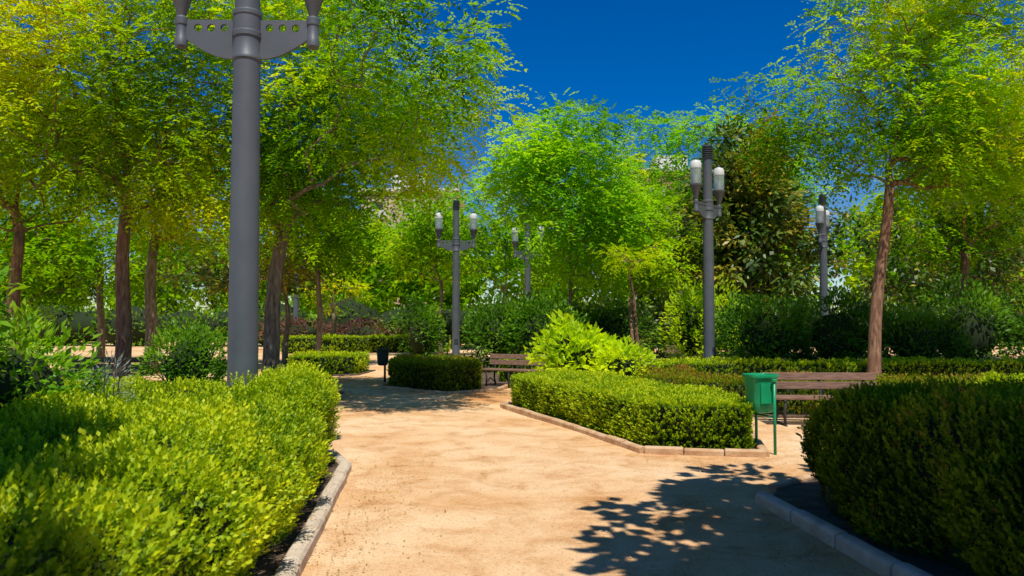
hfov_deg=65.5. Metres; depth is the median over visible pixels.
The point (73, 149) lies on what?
locust tree
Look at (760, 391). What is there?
litter bin
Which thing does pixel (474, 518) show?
leaf litter
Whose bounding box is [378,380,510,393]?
kerb
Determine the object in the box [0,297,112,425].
shrub
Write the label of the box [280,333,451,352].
box hedge
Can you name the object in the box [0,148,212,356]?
locust tree
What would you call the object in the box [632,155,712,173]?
roof
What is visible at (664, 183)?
walls
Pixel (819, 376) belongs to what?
park bench
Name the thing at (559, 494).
pebbles
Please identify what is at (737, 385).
box hedge
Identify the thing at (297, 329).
red shrub
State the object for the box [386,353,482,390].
box hedge
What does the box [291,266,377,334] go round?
orange tree
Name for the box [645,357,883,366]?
soil bed
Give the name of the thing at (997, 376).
box hedge
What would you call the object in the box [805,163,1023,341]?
tree
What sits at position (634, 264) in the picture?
young tree
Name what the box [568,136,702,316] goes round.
locust tree
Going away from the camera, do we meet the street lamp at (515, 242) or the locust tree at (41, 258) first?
the locust tree at (41, 258)
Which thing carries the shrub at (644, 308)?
on the soil bed at (684, 358)
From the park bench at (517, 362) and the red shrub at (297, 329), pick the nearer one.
the park bench at (517, 362)
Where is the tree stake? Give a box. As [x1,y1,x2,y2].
[628,298,636,372]
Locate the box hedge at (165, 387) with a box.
[64,374,226,402]
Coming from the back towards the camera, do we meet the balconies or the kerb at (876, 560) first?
the balconies
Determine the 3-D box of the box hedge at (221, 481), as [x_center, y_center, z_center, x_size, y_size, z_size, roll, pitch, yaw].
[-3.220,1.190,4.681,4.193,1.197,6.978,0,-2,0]
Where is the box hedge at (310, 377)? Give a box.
[235,358,343,467]
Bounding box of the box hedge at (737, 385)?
[677,368,1015,414]
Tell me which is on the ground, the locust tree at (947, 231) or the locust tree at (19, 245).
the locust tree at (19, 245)
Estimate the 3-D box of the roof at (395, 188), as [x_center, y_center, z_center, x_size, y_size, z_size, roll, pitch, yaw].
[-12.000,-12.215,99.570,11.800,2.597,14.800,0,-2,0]
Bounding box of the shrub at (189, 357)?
[129,311,227,389]
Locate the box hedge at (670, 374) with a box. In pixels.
[633,363,698,384]
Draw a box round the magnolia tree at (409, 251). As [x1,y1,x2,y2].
[347,187,505,355]
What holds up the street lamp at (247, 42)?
on the soil bed at (271, 558)
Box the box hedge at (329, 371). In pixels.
[315,368,333,381]
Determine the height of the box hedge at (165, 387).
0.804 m
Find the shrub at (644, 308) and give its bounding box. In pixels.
[573,289,729,358]
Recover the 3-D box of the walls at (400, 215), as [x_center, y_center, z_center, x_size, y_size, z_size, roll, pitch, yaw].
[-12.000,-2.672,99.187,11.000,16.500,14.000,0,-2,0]
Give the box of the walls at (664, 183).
[621,172,712,307]
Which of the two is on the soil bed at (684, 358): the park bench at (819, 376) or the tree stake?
the tree stake
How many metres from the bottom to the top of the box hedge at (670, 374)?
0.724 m
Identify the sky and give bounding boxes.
[0,0,1023,314]
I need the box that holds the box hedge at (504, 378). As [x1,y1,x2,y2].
[497,352,545,381]
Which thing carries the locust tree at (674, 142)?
on the ground
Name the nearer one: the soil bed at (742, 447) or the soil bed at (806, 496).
the soil bed at (806, 496)
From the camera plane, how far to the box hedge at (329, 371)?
16.59 m
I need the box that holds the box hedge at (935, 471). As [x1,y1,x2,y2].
[796,373,1023,575]
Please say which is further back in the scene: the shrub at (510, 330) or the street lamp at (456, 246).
the street lamp at (456, 246)
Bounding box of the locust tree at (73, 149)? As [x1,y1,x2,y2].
[0,0,303,389]
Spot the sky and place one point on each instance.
(660, 55)
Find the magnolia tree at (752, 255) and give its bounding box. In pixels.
[644,107,843,356]
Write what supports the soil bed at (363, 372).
on the ground
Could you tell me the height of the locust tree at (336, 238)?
8.221 m
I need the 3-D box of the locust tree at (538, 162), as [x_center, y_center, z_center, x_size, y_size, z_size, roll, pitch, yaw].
[1.761,-1.940,26.056,6.674,9.197,6.054,2,-3,-34]
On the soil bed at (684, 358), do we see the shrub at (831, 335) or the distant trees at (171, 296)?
the shrub at (831, 335)
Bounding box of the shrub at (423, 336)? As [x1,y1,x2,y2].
[390,292,449,355]
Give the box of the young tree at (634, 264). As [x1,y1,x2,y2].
[590,238,662,366]
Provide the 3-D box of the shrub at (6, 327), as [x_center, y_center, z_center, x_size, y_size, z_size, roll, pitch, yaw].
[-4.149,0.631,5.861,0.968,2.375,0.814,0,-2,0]
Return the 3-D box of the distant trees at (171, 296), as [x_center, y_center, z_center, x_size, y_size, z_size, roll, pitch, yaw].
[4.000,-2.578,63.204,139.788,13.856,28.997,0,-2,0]
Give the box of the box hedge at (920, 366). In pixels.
[658,355,1023,382]
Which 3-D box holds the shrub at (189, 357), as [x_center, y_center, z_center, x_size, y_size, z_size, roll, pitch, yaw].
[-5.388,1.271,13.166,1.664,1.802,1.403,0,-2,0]
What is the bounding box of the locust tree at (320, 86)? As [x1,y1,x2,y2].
[118,0,534,375]
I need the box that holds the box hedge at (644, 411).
[509,366,755,449]
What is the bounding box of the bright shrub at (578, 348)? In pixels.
[523,308,663,377]
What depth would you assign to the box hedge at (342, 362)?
23.10 m
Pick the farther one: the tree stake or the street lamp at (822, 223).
the street lamp at (822, 223)
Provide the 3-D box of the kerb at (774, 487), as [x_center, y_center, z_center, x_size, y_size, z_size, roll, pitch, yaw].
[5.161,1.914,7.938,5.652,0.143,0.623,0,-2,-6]
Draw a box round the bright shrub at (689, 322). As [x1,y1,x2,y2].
[657,272,743,362]
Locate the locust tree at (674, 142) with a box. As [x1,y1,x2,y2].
[612,98,849,345]
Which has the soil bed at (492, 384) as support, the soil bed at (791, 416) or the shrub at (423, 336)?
the shrub at (423, 336)
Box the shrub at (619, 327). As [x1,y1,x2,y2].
[515,281,669,353]
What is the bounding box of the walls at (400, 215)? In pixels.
[361,192,462,308]
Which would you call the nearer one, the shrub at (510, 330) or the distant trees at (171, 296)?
the shrub at (510, 330)
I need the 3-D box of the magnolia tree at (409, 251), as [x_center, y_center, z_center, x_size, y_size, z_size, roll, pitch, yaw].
[-3.989,-0.782,35.447,7.748,7.633,4.748,-1,-3,25]
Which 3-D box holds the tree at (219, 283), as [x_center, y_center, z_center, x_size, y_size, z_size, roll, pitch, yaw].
[-9.710,0.199,29.088,7.453,5.185,5.397,0,-2,0]
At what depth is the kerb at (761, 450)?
9.68 m
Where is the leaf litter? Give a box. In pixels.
[247,418,863,575]
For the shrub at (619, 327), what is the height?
3.106 m
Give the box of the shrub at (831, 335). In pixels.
[715,284,974,364]
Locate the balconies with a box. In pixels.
[370,210,447,297]
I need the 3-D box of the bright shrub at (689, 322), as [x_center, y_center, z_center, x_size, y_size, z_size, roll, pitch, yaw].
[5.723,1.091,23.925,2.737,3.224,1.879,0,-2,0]
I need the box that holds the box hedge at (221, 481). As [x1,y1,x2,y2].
[0,370,334,575]
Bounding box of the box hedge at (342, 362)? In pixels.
[287,349,370,373]
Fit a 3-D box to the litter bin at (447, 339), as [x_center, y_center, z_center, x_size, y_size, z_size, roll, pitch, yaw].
[-3.050,2.659,36.918,0.333,0.850,0.412,0,-2,0]
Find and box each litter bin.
[376,348,389,382]
[443,336,449,353]
[742,373,778,454]
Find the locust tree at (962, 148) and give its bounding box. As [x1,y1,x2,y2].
[704,0,1023,377]
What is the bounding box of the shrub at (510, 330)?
[459,286,590,372]
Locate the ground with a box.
[4,341,1023,575]
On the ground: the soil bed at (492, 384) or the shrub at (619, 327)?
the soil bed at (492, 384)
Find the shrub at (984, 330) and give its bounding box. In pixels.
[903,273,1023,364]
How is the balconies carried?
attached to the walls at (400, 215)
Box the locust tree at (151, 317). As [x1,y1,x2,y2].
[23,58,306,373]
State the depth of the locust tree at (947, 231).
23.94 m
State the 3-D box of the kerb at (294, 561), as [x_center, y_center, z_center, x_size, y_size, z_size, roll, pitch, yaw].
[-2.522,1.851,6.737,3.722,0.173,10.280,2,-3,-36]
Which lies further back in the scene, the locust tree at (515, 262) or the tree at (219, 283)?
the locust tree at (515, 262)
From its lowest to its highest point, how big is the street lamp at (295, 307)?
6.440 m
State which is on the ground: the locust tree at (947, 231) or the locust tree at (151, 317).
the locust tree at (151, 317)
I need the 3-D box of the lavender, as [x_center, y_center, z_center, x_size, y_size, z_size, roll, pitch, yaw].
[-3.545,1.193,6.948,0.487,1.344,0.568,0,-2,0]
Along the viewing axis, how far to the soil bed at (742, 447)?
10.02 m
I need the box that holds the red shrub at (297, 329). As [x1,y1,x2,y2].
[259,315,406,342]
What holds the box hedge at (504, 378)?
on the soil bed at (492, 384)
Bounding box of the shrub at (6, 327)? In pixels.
[0,249,30,348]
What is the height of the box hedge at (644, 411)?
0.724 m
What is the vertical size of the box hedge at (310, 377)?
1.204 m
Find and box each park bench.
[57,357,149,380]
[482,354,545,387]
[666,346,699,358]
[762,372,876,426]
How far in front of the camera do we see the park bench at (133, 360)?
17.57 m
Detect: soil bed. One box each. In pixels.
[245,459,337,575]
[333,370,375,375]
[387,357,510,388]
[510,404,755,454]
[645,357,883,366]
[753,414,809,418]
[773,478,970,575]
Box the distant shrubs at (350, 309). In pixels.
[0,285,1023,346]
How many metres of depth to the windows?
92.42 m
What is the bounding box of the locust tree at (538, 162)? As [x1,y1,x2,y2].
[471,88,682,322]
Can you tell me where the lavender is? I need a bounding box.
[81,348,134,403]
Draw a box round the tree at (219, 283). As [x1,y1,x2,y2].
[135,227,343,363]
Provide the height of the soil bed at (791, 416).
0.085 m
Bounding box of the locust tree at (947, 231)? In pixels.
[849,50,1023,364]
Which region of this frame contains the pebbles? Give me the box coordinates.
[308,411,877,575]
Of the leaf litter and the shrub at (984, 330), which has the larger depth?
the shrub at (984, 330)
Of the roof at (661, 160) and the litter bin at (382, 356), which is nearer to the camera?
the litter bin at (382, 356)
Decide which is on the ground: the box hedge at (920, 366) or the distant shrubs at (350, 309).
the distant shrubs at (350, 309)
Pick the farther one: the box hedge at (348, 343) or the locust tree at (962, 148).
the box hedge at (348, 343)
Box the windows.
[371,202,444,287]
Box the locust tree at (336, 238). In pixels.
[259,126,398,351]
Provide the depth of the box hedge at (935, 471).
5.29 m
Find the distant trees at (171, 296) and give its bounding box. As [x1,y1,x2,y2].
[0,184,1023,337]
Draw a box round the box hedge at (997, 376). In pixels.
[976,369,1023,385]
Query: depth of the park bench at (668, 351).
25.68 m
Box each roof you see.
[362,175,465,207]
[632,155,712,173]
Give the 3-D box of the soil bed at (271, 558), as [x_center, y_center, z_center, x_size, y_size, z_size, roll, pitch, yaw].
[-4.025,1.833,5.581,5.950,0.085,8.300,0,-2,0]
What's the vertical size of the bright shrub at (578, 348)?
2.003 m
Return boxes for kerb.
[274,450,351,575]
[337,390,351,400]
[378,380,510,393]
[500,401,769,457]
[756,492,932,575]
[767,472,814,492]
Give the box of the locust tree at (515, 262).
[368,140,602,311]
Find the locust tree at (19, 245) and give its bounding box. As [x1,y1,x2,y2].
[0,19,150,352]
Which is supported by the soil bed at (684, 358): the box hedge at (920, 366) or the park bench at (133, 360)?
the box hedge at (920, 366)
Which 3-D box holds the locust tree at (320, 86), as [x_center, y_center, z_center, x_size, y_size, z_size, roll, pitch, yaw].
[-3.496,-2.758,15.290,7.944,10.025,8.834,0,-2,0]
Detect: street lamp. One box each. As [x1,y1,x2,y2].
[173,0,322,398]
[286,235,304,324]
[435,200,477,356]
[512,217,543,300]
[690,145,724,359]
[815,194,829,359]

